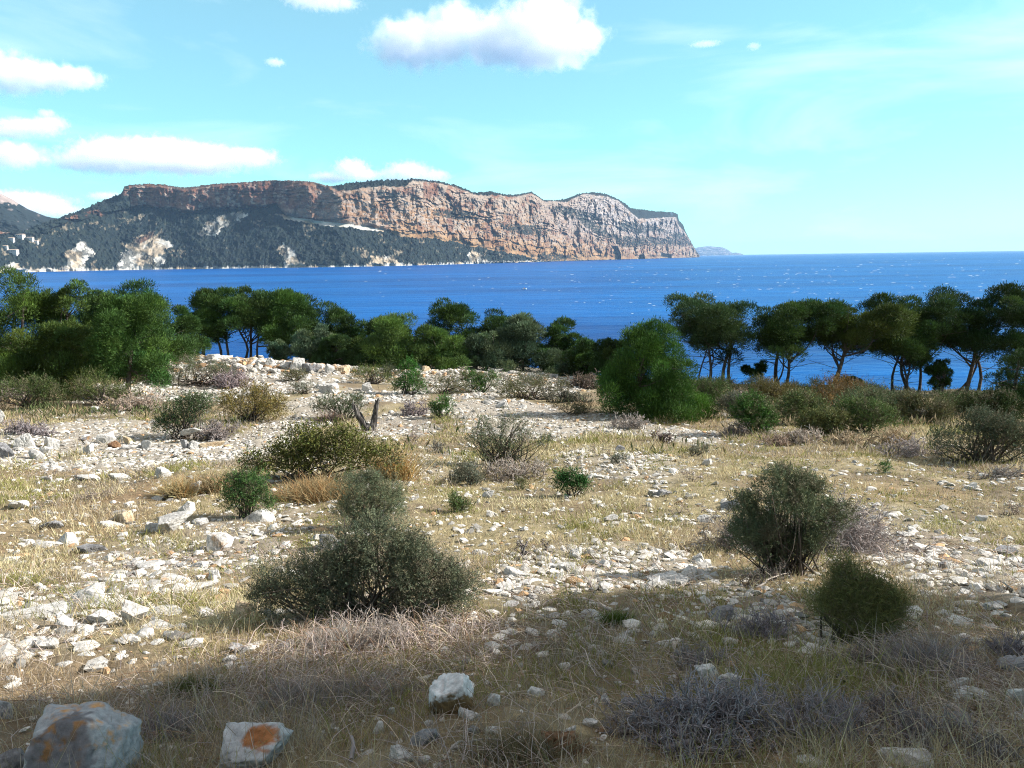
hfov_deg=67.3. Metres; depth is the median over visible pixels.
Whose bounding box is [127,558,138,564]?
rock
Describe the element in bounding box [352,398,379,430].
tree stump
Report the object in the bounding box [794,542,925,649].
green shrub
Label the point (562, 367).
pine tree
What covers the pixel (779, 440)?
dry shrub
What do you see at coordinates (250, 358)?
rock
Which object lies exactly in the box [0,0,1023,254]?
sky
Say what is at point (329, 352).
pine tree
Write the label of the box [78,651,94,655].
rock
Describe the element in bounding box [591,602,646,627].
grass tuft
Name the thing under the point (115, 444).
rock
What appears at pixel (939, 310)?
pine tree
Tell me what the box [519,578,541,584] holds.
rock
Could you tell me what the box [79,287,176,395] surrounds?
pine tree
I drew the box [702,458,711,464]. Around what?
rock
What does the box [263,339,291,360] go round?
olive tree
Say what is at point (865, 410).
green shrub
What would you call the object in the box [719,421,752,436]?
dry shrub
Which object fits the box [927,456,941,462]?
rock
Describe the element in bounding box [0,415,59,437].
dry shrub
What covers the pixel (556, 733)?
rock
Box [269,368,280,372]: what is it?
rock
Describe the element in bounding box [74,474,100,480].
rock
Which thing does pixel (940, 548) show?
rock
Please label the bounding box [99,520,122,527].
rock
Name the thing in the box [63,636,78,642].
rock
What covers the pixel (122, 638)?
rock
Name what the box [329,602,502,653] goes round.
dry shrub
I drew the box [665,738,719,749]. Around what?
fallen stick
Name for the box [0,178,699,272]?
headland
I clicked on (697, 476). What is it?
dry shrub
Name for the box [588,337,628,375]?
pine tree
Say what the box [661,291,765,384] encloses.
pine tree
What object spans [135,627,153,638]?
rock
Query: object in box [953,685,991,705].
rock
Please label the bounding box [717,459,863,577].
juniper bush
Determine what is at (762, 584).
fallen stick
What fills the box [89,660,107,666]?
rock
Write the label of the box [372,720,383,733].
rock
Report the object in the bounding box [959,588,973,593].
rock
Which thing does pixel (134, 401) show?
dry shrub
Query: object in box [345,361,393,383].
green shrub
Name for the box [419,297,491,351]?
pine tree
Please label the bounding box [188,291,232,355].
pine tree
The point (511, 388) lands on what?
green shrub
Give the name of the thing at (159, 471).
rock
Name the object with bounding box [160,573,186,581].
rock
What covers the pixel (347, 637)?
grass tuft
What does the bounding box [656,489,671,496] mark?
rock
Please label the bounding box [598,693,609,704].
rock
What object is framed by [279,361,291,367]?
rock
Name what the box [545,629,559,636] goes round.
rock
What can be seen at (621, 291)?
sea
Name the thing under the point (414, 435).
dry shrub
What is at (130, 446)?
rock
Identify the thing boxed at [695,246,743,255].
island
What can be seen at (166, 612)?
rock
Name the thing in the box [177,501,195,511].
rock
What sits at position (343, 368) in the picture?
rock
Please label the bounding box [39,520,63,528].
rock
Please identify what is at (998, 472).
dry shrub
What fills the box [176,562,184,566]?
rock
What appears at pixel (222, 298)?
pine tree
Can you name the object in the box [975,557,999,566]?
rock
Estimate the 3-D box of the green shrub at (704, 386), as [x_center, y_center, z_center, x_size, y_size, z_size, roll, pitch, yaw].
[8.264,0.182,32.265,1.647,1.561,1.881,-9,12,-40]
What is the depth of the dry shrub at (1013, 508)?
10.07 m
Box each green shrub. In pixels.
[0,365,70,411]
[61,364,138,405]
[139,350,180,383]
[146,388,220,439]
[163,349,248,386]
[201,362,235,374]
[211,459,281,517]
[278,366,308,380]
[287,378,320,393]
[307,387,375,418]
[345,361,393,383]
[378,359,399,375]
[422,370,471,394]
[428,436,447,452]
[443,367,481,380]
[444,487,474,512]
[448,457,488,485]
[485,364,571,399]
[513,475,531,489]
[520,368,553,384]
[548,463,595,496]
[552,393,596,415]
[608,452,630,463]
[684,440,714,456]
[693,370,732,400]
[714,389,743,416]
[720,373,812,391]
[722,387,780,433]
[749,373,799,403]
[768,383,832,425]
[791,405,857,435]
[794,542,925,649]
[799,373,885,393]
[802,365,878,406]
[825,377,922,422]
[832,391,906,432]
[874,458,894,472]
[887,387,957,424]
[926,379,988,418]
[969,382,1023,422]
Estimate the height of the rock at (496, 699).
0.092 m
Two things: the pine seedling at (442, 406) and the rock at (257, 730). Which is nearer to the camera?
the rock at (257, 730)
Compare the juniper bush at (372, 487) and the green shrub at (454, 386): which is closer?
the juniper bush at (372, 487)
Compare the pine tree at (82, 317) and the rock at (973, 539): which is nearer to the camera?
the rock at (973, 539)
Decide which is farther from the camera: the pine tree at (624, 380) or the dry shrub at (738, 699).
the pine tree at (624, 380)
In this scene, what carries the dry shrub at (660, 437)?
on the ground at (520, 522)
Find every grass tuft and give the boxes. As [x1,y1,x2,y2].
[123,681,245,753]
[136,668,250,703]
[138,471,210,499]
[176,465,241,493]
[207,656,371,726]
[257,467,364,505]
[275,610,411,656]
[286,659,428,715]
[308,406,350,422]
[359,439,441,481]
[536,732,601,756]
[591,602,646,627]
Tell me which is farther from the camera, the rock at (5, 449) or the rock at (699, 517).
the rock at (5, 449)
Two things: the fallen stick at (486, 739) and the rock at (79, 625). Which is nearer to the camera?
the fallen stick at (486, 739)
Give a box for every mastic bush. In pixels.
[213,378,293,422]
[232,410,406,480]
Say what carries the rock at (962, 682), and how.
on the ground at (520, 522)
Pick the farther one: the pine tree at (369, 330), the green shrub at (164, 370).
the pine tree at (369, 330)
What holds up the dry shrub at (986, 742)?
on the ground at (520, 522)
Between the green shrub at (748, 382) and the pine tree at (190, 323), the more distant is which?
the pine tree at (190, 323)
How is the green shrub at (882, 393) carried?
on the ground at (520, 522)
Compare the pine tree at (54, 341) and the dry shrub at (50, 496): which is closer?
the dry shrub at (50, 496)
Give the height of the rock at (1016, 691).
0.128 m
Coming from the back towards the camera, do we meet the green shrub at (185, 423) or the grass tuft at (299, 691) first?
the green shrub at (185, 423)
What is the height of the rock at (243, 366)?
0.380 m
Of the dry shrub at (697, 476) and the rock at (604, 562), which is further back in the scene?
the dry shrub at (697, 476)
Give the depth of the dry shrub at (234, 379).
33.35 m
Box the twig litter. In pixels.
[0,529,1023,767]
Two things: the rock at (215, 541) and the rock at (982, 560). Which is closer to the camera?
the rock at (982, 560)
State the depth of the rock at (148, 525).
9.84 m
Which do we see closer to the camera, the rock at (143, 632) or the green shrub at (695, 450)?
the rock at (143, 632)
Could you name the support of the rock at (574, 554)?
on the ground at (520, 522)
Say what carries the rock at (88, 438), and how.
on the ground at (520, 522)
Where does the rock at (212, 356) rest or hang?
on the ground at (520, 522)
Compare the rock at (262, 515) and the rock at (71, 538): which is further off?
the rock at (262, 515)
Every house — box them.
[8,249,18,255]
[14,234,25,239]
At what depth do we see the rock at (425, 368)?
41.97 m
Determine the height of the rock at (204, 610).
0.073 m
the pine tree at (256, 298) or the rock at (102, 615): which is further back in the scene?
the pine tree at (256, 298)
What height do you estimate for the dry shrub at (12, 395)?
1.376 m
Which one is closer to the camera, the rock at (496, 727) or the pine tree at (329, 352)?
the rock at (496, 727)
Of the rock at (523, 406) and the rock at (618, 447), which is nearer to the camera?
the rock at (618, 447)
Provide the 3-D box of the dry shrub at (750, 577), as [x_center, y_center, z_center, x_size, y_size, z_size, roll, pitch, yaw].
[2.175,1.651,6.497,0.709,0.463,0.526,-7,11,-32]
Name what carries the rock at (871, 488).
on the ground at (520, 522)
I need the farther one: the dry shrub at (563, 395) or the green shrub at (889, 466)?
the dry shrub at (563, 395)
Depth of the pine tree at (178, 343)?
35.50 m
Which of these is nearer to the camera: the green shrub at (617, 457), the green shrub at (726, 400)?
the green shrub at (617, 457)
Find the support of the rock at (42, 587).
on the ground at (520, 522)
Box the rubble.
[168,355,598,386]
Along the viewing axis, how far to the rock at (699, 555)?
7.48 m
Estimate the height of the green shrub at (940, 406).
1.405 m
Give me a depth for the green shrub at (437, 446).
16.92 m
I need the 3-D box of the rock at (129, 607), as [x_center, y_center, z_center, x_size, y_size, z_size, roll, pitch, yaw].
[-2.603,1.584,5.288,0.180,0.172,0.098,0,9,7]
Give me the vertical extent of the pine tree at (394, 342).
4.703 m
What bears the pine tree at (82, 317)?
on the ground at (520, 522)
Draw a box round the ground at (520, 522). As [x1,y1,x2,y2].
[0,360,1023,767]
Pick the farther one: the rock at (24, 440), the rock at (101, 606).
the rock at (24, 440)
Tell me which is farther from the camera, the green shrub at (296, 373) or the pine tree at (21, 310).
the green shrub at (296, 373)
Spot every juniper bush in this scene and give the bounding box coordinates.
[232,503,490,627]
[321,462,414,528]
[456,402,557,466]
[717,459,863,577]
[916,397,1023,464]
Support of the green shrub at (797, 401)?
on the ground at (520, 522)
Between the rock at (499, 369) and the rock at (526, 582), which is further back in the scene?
the rock at (499, 369)
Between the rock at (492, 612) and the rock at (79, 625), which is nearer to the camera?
the rock at (79, 625)
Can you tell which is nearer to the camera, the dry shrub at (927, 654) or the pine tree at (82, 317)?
the dry shrub at (927, 654)
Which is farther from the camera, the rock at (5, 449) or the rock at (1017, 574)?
the rock at (5, 449)
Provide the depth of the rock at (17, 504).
11.02 m
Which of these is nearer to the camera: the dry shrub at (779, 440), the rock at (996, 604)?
the rock at (996, 604)
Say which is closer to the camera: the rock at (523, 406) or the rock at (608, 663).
the rock at (608, 663)
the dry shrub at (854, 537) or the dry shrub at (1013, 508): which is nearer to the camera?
the dry shrub at (854, 537)
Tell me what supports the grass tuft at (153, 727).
on the ground at (520, 522)
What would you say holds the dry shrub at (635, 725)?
on the ground at (520, 522)
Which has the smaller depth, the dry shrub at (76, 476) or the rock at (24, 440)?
the dry shrub at (76, 476)
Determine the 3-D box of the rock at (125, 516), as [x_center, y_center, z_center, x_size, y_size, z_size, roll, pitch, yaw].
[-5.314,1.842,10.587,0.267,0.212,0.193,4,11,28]
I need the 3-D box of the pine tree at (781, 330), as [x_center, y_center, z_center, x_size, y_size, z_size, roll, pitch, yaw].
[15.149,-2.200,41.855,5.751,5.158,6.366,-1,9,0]
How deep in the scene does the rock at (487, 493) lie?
11.56 m
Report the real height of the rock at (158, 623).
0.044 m
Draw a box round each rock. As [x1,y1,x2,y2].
[0,410,6,422]
[0,442,14,457]
[0,601,69,621]
[0,700,11,718]
[0,748,24,767]
[6,675,16,679]
[8,500,28,508]
[10,433,35,447]
[23,701,143,767]
[28,449,44,459]
[32,541,62,547]
[37,637,58,648]
[38,585,46,590]
[39,446,52,453]
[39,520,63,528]
[41,475,51,479]
[44,436,59,449]
[56,612,75,629]
[56,660,72,666]
[57,532,78,545]
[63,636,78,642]
[67,582,104,605]
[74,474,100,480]
[74,624,96,632]
[76,543,107,552]
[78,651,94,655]
[79,436,91,440]
[81,608,114,622]
[83,444,94,454]
[87,597,124,609]
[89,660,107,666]
[96,433,115,443]
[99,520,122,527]
[107,440,120,447]
[108,473,131,480]
[114,634,134,643]
[115,510,133,522]
[121,445,140,448]
[121,599,148,624]
[123,436,132,443]
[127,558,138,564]
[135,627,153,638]
[136,559,164,568]
[139,753,153,767]
[140,619,173,629]
[141,440,151,449]
[145,522,157,531]
[146,604,181,617]
[151,495,167,500]
[155,466,171,477]
[155,510,192,533]
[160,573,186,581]
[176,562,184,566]
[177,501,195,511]
[179,428,201,435]
[180,439,187,448]
[186,581,218,589]
[188,440,199,447]
[189,481,201,495]
[190,561,208,567]
[192,518,208,525]
[199,441,224,447]
[199,607,214,616]
[206,354,221,359]
[206,532,233,551]
[209,569,220,578]
[211,551,223,557]
[219,722,292,767]
[222,654,236,662]
[228,642,244,652]
[233,601,259,619]
[234,365,246,370]
[242,509,275,522]
[243,357,255,361]
[265,358,276,364]
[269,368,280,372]
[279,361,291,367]
[289,357,304,369]
[302,363,321,372]
[319,382,338,393]
[319,534,338,550]
[325,364,334,372]
[335,365,349,373]
[362,382,372,391]
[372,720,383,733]
[387,707,395,713]
[389,744,412,762]
[410,728,438,746]
[415,755,430,764]
[422,366,430,370]
[428,672,473,714]
[458,707,480,720]
[467,725,481,733]
[472,549,487,555]
[482,490,494,497]
[485,609,498,615]
[485,726,501,733]
[486,510,498,516]
[486,693,499,705]
[488,368,502,371]
[495,401,508,407]
[497,582,520,589]
[501,630,512,634]
[504,566,530,576]
[504,600,518,606]
[516,404,526,408]
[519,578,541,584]
[527,686,544,696]
[541,730,576,754]
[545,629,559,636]
[551,562,575,571]
[560,662,570,670]
[562,725,575,731]
[569,547,581,557]
[580,609,597,617]
[583,718,598,726]
[597,559,609,567]
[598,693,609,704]
[602,659,614,666]
[603,514,617,521]
[610,556,628,561]
[615,445,624,451]
[619,697,636,708]
[625,574,638,577]
[637,542,648,547]
[645,572,688,588]
[648,490,657,495]
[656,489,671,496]
[692,552,703,561]
[694,663,718,685]
[697,514,713,522]
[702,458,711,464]
[708,604,733,622]
[715,673,740,690]
[720,500,738,510]
[796,754,824,766]
[865,486,876,490]
[880,747,933,767]
[884,511,897,517]
[891,557,911,564]
[897,532,914,536]
[909,573,930,580]
[917,589,934,596]
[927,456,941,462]
[929,545,949,550]
[938,561,948,567]
[939,711,973,732]
[941,677,974,691]
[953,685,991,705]
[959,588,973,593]
[962,536,979,541]
[975,515,987,520]
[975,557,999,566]
[982,600,1007,609]
[993,545,1018,554]
[995,655,1023,670]
[1001,573,1023,577]
[1005,688,1023,705]
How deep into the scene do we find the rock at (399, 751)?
3.07 m
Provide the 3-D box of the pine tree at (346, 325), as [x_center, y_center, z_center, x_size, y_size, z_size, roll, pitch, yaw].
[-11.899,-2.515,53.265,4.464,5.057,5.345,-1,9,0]
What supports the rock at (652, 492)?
on the ground at (520, 522)
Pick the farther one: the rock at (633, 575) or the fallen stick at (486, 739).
the rock at (633, 575)
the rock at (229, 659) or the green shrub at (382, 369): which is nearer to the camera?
the rock at (229, 659)
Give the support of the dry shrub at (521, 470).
on the ground at (520, 522)
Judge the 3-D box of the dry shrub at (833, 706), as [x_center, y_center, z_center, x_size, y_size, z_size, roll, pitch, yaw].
[1.399,1.499,3.300,0.773,0.513,0.591,-1,9,0]
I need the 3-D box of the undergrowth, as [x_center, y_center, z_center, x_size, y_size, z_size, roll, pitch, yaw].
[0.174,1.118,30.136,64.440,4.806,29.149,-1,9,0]
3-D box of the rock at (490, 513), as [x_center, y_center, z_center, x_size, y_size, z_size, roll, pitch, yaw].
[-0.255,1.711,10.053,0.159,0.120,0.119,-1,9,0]
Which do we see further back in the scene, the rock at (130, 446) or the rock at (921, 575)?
the rock at (130, 446)
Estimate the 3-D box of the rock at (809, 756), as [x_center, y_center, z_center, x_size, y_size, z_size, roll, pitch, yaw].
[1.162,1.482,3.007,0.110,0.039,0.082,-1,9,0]
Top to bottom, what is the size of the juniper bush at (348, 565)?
0.964 m
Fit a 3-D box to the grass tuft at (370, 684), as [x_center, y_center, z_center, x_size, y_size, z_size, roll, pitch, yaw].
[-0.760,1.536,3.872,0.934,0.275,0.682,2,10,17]
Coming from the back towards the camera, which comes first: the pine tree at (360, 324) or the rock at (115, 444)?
the pine tree at (360, 324)
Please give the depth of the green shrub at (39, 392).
25.43 m
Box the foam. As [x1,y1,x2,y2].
[322,264,971,313]
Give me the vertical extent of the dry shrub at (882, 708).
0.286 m
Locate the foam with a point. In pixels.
(724, 279)
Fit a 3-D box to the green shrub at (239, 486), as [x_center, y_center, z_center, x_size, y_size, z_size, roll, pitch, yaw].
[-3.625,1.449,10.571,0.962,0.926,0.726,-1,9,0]
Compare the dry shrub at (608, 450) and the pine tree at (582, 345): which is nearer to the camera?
the dry shrub at (608, 450)
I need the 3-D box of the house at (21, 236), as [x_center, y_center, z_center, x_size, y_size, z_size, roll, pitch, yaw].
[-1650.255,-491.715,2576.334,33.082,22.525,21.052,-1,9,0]
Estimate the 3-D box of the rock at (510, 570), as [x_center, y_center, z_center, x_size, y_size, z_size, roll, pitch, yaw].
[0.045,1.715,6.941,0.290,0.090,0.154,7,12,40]
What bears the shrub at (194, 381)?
on the ground at (520, 522)
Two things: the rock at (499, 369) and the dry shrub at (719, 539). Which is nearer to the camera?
the dry shrub at (719, 539)
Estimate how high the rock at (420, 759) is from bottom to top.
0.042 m
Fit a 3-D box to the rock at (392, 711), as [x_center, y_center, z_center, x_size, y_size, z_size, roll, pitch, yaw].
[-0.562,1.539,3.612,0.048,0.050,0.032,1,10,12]
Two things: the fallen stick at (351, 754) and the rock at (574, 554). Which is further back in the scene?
the rock at (574, 554)
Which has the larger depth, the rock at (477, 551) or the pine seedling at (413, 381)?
the pine seedling at (413, 381)
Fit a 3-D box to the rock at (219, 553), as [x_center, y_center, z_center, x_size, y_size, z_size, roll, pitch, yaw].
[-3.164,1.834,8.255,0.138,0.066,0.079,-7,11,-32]
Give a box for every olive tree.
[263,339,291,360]
[284,323,330,363]
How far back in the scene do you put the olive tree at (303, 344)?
46.64 m
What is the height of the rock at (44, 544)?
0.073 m
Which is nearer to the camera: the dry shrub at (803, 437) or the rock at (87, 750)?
the rock at (87, 750)
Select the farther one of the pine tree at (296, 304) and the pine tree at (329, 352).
the pine tree at (296, 304)
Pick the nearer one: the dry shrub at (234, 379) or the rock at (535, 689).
the rock at (535, 689)
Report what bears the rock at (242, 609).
on the ground at (520, 522)
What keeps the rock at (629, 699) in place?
on the ground at (520, 522)
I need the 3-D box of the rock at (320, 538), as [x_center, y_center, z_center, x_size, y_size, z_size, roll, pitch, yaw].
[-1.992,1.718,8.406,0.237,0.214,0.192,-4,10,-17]
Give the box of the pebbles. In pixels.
[0,364,1023,767]
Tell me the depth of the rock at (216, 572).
7.03 m
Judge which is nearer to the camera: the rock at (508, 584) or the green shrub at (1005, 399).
the rock at (508, 584)
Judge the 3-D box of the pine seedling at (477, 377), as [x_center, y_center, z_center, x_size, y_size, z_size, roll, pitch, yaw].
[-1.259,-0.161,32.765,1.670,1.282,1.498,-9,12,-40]
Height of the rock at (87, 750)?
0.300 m
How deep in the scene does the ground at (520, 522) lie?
8.88 m
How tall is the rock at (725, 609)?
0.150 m
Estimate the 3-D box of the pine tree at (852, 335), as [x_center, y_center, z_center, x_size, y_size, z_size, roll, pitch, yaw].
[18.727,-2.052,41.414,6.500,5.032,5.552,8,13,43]
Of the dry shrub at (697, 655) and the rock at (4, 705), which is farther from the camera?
the dry shrub at (697, 655)
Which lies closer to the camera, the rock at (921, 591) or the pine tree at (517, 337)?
the rock at (921, 591)
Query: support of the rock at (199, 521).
on the ground at (520, 522)
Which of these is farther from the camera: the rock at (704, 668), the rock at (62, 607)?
the rock at (62, 607)
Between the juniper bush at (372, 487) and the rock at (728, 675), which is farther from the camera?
the juniper bush at (372, 487)
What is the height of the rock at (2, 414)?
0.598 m
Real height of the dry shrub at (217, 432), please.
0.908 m
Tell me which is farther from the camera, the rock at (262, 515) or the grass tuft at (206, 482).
the grass tuft at (206, 482)
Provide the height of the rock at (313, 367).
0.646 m
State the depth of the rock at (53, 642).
4.79 m
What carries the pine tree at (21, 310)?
on the ground at (520, 522)
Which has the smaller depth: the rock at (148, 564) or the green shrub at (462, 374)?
the rock at (148, 564)
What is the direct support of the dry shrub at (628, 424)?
on the ground at (520, 522)
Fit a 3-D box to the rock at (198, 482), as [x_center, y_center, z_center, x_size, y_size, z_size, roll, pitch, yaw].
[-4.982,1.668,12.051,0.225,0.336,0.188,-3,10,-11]
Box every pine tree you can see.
[0,264,81,388]
[0,319,99,400]
[32,278,104,385]
[72,292,124,381]
[76,288,122,379]
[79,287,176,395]
[101,278,204,382]
[166,304,214,352]
[185,285,263,355]
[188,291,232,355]
[227,284,291,357]
[251,286,314,357]
[287,291,351,362]
[307,332,351,364]
[313,312,365,363]
[338,318,369,364]
[345,332,383,367]
[357,311,443,369]
[363,313,412,335]
[409,323,472,370]
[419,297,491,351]
[462,330,507,370]
[476,306,535,342]
[482,311,563,373]
[526,315,582,373]
[554,349,584,376]
[561,335,597,377]
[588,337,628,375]
[593,315,723,424]
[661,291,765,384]
[740,359,768,378]
[749,296,853,383]
[806,301,930,376]
[839,375,861,384]
[856,291,977,392]
[866,318,952,389]
[921,280,1023,393]
[921,358,953,395]
[982,345,1023,405]
[986,296,1023,371]
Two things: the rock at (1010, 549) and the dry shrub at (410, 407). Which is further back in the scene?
the dry shrub at (410, 407)
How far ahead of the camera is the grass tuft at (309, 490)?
11.71 m
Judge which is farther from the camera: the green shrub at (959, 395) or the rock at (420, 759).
the green shrub at (959, 395)
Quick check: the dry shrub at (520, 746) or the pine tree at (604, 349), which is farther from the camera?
the pine tree at (604, 349)
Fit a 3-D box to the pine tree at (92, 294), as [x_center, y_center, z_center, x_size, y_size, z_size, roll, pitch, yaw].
[-19.890,-2.189,36.784,3.430,4.840,3.176,3,10,21]
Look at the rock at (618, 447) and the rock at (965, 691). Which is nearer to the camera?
the rock at (965, 691)
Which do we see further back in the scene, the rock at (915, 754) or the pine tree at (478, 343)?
the pine tree at (478, 343)
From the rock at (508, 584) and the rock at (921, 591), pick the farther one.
the rock at (508, 584)
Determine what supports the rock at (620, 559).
on the ground at (520, 522)
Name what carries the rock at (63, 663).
on the ground at (520, 522)
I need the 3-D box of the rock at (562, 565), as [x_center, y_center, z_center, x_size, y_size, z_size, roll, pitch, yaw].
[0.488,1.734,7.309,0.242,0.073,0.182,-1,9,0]
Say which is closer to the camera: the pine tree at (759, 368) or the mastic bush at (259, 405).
the mastic bush at (259, 405)
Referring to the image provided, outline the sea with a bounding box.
[0,251,1023,390]
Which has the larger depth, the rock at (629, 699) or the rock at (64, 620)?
the rock at (64, 620)
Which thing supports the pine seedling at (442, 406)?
on the ground at (520, 522)
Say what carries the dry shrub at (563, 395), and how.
on the ground at (520, 522)
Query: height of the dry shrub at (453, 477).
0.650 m
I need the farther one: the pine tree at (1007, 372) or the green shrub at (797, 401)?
the pine tree at (1007, 372)
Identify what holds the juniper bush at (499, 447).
on the ground at (520, 522)
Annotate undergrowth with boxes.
[0,362,1023,462]
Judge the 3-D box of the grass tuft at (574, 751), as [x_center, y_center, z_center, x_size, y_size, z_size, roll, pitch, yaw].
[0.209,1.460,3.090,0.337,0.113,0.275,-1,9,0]
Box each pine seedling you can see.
[388,353,431,394]
[427,392,459,417]
[463,365,501,392]
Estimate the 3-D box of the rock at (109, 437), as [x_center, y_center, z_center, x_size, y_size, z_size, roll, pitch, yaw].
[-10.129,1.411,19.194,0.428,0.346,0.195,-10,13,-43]
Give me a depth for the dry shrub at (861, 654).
4.09 m
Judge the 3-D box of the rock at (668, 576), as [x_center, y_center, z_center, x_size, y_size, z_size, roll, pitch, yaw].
[1.332,1.669,6.519,0.323,0.066,0.258,-5,10,-25]
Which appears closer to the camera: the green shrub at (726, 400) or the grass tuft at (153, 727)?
the grass tuft at (153, 727)
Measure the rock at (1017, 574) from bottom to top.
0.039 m
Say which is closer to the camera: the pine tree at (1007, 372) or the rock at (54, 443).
the rock at (54, 443)
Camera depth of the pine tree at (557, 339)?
47.25 m
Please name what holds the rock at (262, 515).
on the ground at (520, 522)
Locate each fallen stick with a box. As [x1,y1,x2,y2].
[349,735,354,761]
[444,740,465,761]
[465,738,510,744]
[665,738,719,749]
[754,573,788,587]
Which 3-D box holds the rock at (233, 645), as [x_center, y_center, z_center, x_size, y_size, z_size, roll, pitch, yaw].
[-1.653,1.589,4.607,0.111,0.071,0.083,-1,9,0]
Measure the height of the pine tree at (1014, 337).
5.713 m
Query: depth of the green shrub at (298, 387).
30.40 m
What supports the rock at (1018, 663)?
on the ground at (520, 522)
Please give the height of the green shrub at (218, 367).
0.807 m
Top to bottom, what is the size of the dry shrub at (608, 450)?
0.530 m
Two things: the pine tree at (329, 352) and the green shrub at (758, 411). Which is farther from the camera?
the pine tree at (329, 352)
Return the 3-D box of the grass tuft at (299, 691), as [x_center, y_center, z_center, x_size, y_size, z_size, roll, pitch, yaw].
[-1.043,1.534,3.741,0.913,0.312,0.668,-1,9,0]
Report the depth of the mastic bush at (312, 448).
12.79 m
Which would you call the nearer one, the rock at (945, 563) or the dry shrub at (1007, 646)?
the dry shrub at (1007, 646)
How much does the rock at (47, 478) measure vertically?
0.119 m
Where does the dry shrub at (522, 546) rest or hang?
on the ground at (520, 522)
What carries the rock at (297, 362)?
on the ground at (520, 522)
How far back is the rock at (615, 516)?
9.69 m
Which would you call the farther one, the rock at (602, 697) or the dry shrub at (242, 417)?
the dry shrub at (242, 417)
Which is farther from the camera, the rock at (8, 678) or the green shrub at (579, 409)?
the green shrub at (579, 409)
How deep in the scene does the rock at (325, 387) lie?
31.51 m
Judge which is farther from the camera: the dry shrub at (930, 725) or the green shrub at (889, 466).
the green shrub at (889, 466)
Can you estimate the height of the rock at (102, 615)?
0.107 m
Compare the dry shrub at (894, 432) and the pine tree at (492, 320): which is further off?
the pine tree at (492, 320)
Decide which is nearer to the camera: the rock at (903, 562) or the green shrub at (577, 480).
the rock at (903, 562)
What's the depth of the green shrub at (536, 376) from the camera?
37.36 m
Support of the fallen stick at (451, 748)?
on the ground at (520, 522)
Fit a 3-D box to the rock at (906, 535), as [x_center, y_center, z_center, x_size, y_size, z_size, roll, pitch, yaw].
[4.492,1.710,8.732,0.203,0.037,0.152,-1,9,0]
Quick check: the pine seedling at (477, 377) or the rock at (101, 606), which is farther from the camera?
the pine seedling at (477, 377)
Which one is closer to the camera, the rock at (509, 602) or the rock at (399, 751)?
the rock at (399, 751)
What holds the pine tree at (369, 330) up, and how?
on the ground at (520, 522)
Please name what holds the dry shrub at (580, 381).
on the ground at (520, 522)
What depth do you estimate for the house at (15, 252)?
2476.27 m
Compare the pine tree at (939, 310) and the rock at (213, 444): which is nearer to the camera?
the rock at (213, 444)
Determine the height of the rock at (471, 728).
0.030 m
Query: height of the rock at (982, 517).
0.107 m
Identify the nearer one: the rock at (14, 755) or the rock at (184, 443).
the rock at (14, 755)
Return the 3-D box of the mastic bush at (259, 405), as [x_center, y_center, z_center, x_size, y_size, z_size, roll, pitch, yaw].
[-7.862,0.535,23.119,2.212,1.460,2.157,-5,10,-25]
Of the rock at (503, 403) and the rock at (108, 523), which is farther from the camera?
the rock at (503, 403)
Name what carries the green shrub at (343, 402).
on the ground at (520, 522)
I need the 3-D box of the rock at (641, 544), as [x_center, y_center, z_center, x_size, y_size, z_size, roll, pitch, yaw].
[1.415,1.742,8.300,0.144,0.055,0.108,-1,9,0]
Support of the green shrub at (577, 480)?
on the ground at (520, 522)
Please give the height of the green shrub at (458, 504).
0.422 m
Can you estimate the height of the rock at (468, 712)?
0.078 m
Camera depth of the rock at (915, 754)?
3.01 m
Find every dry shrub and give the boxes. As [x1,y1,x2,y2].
[0,382,42,404]
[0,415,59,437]
[30,493,87,508]
[45,468,78,481]
[78,486,114,500]
[91,387,166,413]
[192,418,246,441]
[205,363,259,388]
[232,409,252,421]
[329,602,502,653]
[399,398,429,416]
[404,420,429,445]
[437,710,602,767]
[442,459,485,483]
[472,451,552,482]
[512,535,581,560]
[540,384,593,403]
[554,369,600,389]
[589,444,612,456]
[592,694,681,740]
[609,412,649,430]
[618,655,803,767]
[651,427,673,443]
[651,636,747,673]
[668,498,709,514]
[681,466,708,481]
[688,506,754,556]
[706,601,800,640]
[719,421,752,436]
[731,555,791,590]
[755,430,796,446]
[762,673,917,754]
[782,424,830,444]
[789,480,945,558]
[813,616,1017,684]
[816,424,874,445]
[834,642,894,670]
[837,685,934,734]
[859,422,914,444]
[869,698,984,757]
[872,431,949,459]
[951,464,1023,479]
[952,626,1023,658]
[954,723,1023,766]
[997,498,1022,515]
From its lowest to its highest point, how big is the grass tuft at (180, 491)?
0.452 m
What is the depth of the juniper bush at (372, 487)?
9.43 m
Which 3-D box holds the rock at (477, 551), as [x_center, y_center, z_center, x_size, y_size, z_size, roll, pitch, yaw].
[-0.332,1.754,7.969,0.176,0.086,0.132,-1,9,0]
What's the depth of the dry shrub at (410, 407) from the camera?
24.52 m
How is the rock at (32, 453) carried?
on the ground at (520, 522)
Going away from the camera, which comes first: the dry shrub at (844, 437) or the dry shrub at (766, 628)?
the dry shrub at (766, 628)
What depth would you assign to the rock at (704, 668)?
3.85 m
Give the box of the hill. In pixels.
[0,193,57,230]
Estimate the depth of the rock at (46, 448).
17.61 m
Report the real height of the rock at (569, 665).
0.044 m
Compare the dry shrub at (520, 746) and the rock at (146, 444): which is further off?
the rock at (146, 444)
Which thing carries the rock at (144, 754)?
on the ground at (520, 522)
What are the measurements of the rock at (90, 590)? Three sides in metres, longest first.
0.466 x 0.350 x 0.120 m
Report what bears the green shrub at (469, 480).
on the ground at (520, 522)

